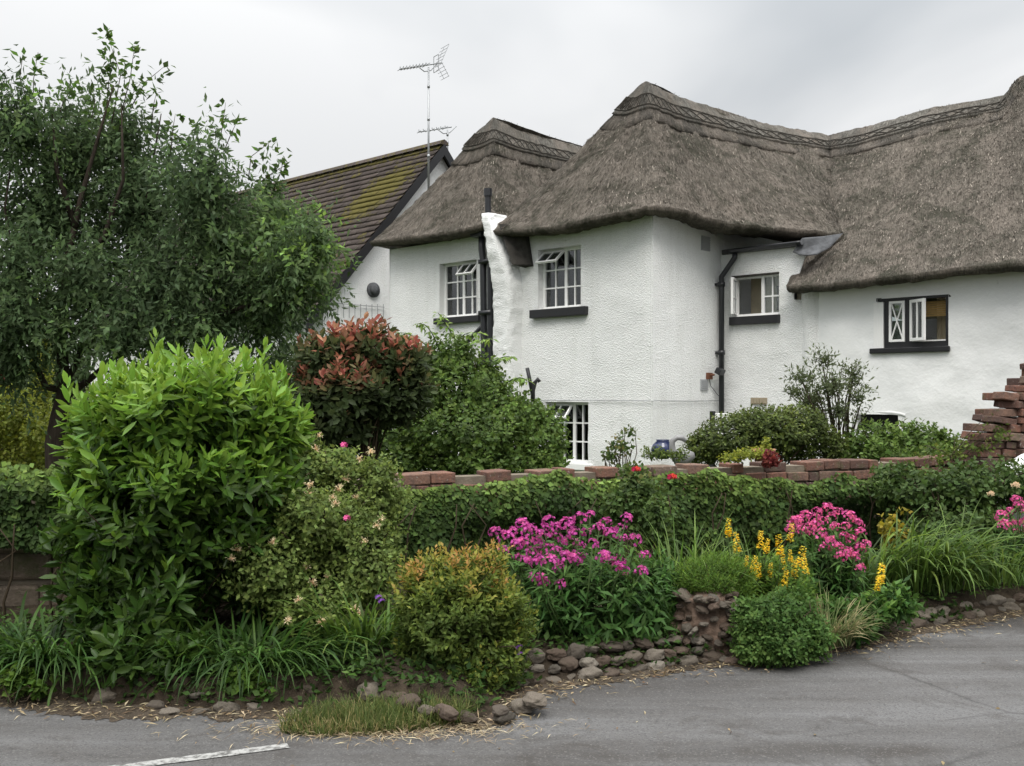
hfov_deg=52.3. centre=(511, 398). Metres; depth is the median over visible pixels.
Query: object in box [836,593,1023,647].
stone edging
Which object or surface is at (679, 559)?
strap leaf plant
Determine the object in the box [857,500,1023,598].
arching strap plant
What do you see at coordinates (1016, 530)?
pink phlox
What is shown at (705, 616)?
rubble pillar
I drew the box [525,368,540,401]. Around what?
tree stump
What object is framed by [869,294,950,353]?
window
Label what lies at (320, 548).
honeysuckle
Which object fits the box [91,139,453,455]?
tiled house
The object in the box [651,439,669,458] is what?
blue pot
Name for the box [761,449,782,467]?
purple leaf plant
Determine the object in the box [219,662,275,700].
weed
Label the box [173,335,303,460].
garden shrub
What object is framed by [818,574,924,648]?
leafy plant
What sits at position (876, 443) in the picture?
leafy bush
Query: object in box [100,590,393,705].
strap leaf plant
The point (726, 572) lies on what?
feathery mound
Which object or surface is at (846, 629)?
grassy tuft
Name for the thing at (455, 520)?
ivy
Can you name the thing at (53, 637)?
strap leaf plant
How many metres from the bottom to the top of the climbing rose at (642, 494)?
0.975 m
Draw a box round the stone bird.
[669,435,694,463]
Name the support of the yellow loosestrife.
on the soil bed
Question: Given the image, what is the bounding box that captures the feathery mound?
[670,547,758,601]
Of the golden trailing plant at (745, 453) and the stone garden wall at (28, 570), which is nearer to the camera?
the stone garden wall at (28, 570)
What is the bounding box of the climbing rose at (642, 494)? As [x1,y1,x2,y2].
[598,460,680,582]
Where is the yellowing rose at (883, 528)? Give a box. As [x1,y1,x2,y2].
[877,507,912,564]
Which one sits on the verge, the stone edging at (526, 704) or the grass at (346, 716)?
the stone edging at (526, 704)
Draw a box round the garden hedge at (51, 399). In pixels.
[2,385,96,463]
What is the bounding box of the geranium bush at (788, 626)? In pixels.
[726,576,839,668]
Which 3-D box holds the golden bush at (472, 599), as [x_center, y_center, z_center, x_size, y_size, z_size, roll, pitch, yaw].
[-0.280,1.253,5.910,0.925,0.907,0.866,0,0,0]
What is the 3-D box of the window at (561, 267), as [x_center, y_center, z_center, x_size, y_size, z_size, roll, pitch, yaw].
[0.772,-1.805,16.259,1.138,1.078,0.335,0,0,44]
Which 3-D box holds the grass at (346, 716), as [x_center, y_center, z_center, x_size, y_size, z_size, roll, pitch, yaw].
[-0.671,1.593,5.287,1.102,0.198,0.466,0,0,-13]
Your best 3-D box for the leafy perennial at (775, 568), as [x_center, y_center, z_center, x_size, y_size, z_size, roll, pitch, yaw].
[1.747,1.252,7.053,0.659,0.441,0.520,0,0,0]
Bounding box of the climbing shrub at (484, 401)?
[356,311,573,474]
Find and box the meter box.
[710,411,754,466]
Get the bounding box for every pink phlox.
[778,502,875,599]
[986,495,1023,580]
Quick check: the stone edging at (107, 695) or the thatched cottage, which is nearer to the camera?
the stone edging at (107, 695)
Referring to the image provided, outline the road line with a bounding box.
[111,743,289,765]
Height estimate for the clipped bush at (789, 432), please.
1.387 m
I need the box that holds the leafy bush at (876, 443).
[839,417,962,461]
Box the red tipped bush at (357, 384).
[281,311,440,476]
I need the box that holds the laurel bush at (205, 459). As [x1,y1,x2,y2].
[35,327,319,690]
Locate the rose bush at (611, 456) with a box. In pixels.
[600,424,640,469]
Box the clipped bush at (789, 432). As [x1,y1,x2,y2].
[678,401,849,466]
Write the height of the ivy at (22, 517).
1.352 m
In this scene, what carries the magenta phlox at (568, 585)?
on the soil bed
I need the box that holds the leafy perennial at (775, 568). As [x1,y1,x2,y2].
[729,550,822,609]
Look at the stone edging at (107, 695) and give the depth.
5.62 m
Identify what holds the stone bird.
on the garden ground
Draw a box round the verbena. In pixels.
[375,595,533,670]
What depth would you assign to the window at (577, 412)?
16.15 m
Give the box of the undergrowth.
[0,553,1021,711]
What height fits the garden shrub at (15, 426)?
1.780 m
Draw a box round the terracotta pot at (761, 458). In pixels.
[752,448,775,460]
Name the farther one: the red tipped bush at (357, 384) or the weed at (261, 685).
the red tipped bush at (357, 384)
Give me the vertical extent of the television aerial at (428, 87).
3.236 m
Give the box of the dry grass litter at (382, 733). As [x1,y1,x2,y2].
[144,711,660,749]
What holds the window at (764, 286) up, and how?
in the thatched cottage
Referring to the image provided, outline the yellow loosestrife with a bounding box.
[723,518,885,613]
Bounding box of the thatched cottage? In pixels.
[370,75,1023,472]
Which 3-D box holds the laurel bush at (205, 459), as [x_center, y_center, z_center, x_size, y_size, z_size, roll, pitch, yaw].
[-2.059,0.627,6.293,1.694,2.147,1.578,0,0,0]
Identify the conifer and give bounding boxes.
[27,298,55,440]
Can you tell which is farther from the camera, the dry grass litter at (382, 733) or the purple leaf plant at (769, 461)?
the purple leaf plant at (769, 461)
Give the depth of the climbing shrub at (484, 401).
10.91 m
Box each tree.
[0,23,362,468]
[4,338,90,405]
[778,343,879,458]
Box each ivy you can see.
[0,447,356,618]
[350,461,995,582]
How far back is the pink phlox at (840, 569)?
7.63 m
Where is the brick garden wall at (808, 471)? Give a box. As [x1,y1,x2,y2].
[354,455,963,567]
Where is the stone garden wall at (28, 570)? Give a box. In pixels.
[0,501,226,606]
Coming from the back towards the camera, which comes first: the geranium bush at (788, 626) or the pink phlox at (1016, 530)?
the pink phlox at (1016, 530)
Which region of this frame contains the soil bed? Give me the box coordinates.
[0,546,1023,718]
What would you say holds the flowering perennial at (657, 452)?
on the garden ground
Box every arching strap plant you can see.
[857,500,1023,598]
[918,516,1023,589]
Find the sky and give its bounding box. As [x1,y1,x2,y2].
[0,0,1023,394]
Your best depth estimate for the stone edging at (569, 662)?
6.28 m
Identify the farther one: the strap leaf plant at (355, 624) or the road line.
the strap leaf plant at (355, 624)
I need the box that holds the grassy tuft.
[811,582,895,654]
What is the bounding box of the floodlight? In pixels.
[706,367,725,395]
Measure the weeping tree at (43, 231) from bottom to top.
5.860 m
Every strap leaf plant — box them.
[0,591,200,705]
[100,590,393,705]
[262,570,446,661]
[580,510,758,621]
[666,514,819,593]
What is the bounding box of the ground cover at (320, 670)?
[0,546,1023,677]
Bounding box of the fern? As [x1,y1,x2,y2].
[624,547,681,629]
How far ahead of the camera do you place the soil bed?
5.70 m
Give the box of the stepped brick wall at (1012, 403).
[959,363,1023,506]
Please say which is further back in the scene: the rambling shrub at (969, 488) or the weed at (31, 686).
the rambling shrub at (969, 488)
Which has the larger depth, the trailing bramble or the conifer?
the conifer
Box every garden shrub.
[0,383,70,479]
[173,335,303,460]
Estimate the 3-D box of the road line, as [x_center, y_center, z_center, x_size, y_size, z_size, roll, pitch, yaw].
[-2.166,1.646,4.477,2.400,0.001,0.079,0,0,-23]
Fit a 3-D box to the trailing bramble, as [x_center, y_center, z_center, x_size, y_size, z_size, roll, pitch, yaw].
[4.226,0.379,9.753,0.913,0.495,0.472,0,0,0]
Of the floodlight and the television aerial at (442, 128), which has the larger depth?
the television aerial at (442, 128)
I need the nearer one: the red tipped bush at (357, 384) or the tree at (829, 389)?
the red tipped bush at (357, 384)
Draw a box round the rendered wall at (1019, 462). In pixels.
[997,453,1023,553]
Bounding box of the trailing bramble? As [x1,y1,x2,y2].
[913,413,1013,464]
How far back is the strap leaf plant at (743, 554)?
7.46 m
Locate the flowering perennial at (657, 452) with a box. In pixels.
[639,445,689,461]
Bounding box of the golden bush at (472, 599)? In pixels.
[386,538,543,694]
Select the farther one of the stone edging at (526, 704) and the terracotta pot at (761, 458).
the terracotta pot at (761, 458)
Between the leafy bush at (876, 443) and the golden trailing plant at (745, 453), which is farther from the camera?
the leafy bush at (876, 443)
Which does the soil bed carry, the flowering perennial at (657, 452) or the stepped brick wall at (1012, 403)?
the stepped brick wall at (1012, 403)
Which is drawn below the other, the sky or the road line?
the road line
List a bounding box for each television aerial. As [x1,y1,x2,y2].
[398,44,448,188]
[418,126,456,148]
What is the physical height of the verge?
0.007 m
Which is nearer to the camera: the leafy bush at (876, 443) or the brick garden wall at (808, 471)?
the brick garden wall at (808, 471)
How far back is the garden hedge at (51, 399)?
16.66 m
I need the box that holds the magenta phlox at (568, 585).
[488,510,681,646]
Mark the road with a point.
(932, 701)
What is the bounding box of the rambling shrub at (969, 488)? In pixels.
[868,454,1023,562]
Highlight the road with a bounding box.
[0,615,1023,765]
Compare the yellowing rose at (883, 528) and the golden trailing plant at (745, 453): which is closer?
the yellowing rose at (883, 528)
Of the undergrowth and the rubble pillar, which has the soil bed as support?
the undergrowth
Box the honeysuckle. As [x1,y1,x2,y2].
[208,432,413,637]
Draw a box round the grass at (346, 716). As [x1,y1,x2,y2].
[274,683,482,736]
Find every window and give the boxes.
[433,261,479,324]
[529,246,587,318]
[547,402,591,469]
[729,272,800,325]
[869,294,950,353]
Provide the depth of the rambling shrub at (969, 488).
8.94 m
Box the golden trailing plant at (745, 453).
[717,435,773,463]
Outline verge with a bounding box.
[0,610,1023,730]
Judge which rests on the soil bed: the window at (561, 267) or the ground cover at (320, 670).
the ground cover at (320, 670)
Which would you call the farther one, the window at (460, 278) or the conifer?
the window at (460, 278)
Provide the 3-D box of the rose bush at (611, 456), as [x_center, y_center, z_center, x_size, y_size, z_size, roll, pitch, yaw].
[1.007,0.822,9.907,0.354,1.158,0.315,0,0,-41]
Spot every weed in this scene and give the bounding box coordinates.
[0,662,57,702]
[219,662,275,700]
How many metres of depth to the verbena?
5.85 m
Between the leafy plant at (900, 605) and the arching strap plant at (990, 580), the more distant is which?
the arching strap plant at (990, 580)
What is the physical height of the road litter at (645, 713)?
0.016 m
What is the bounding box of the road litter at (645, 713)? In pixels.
[266,648,1016,765]
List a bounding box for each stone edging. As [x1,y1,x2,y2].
[91,687,116,703]
[145,683,272,715]
[303,682,546,724]
[505,632,722,685]
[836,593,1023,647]
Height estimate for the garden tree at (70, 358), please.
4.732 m
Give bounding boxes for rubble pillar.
[668,587,751,664]

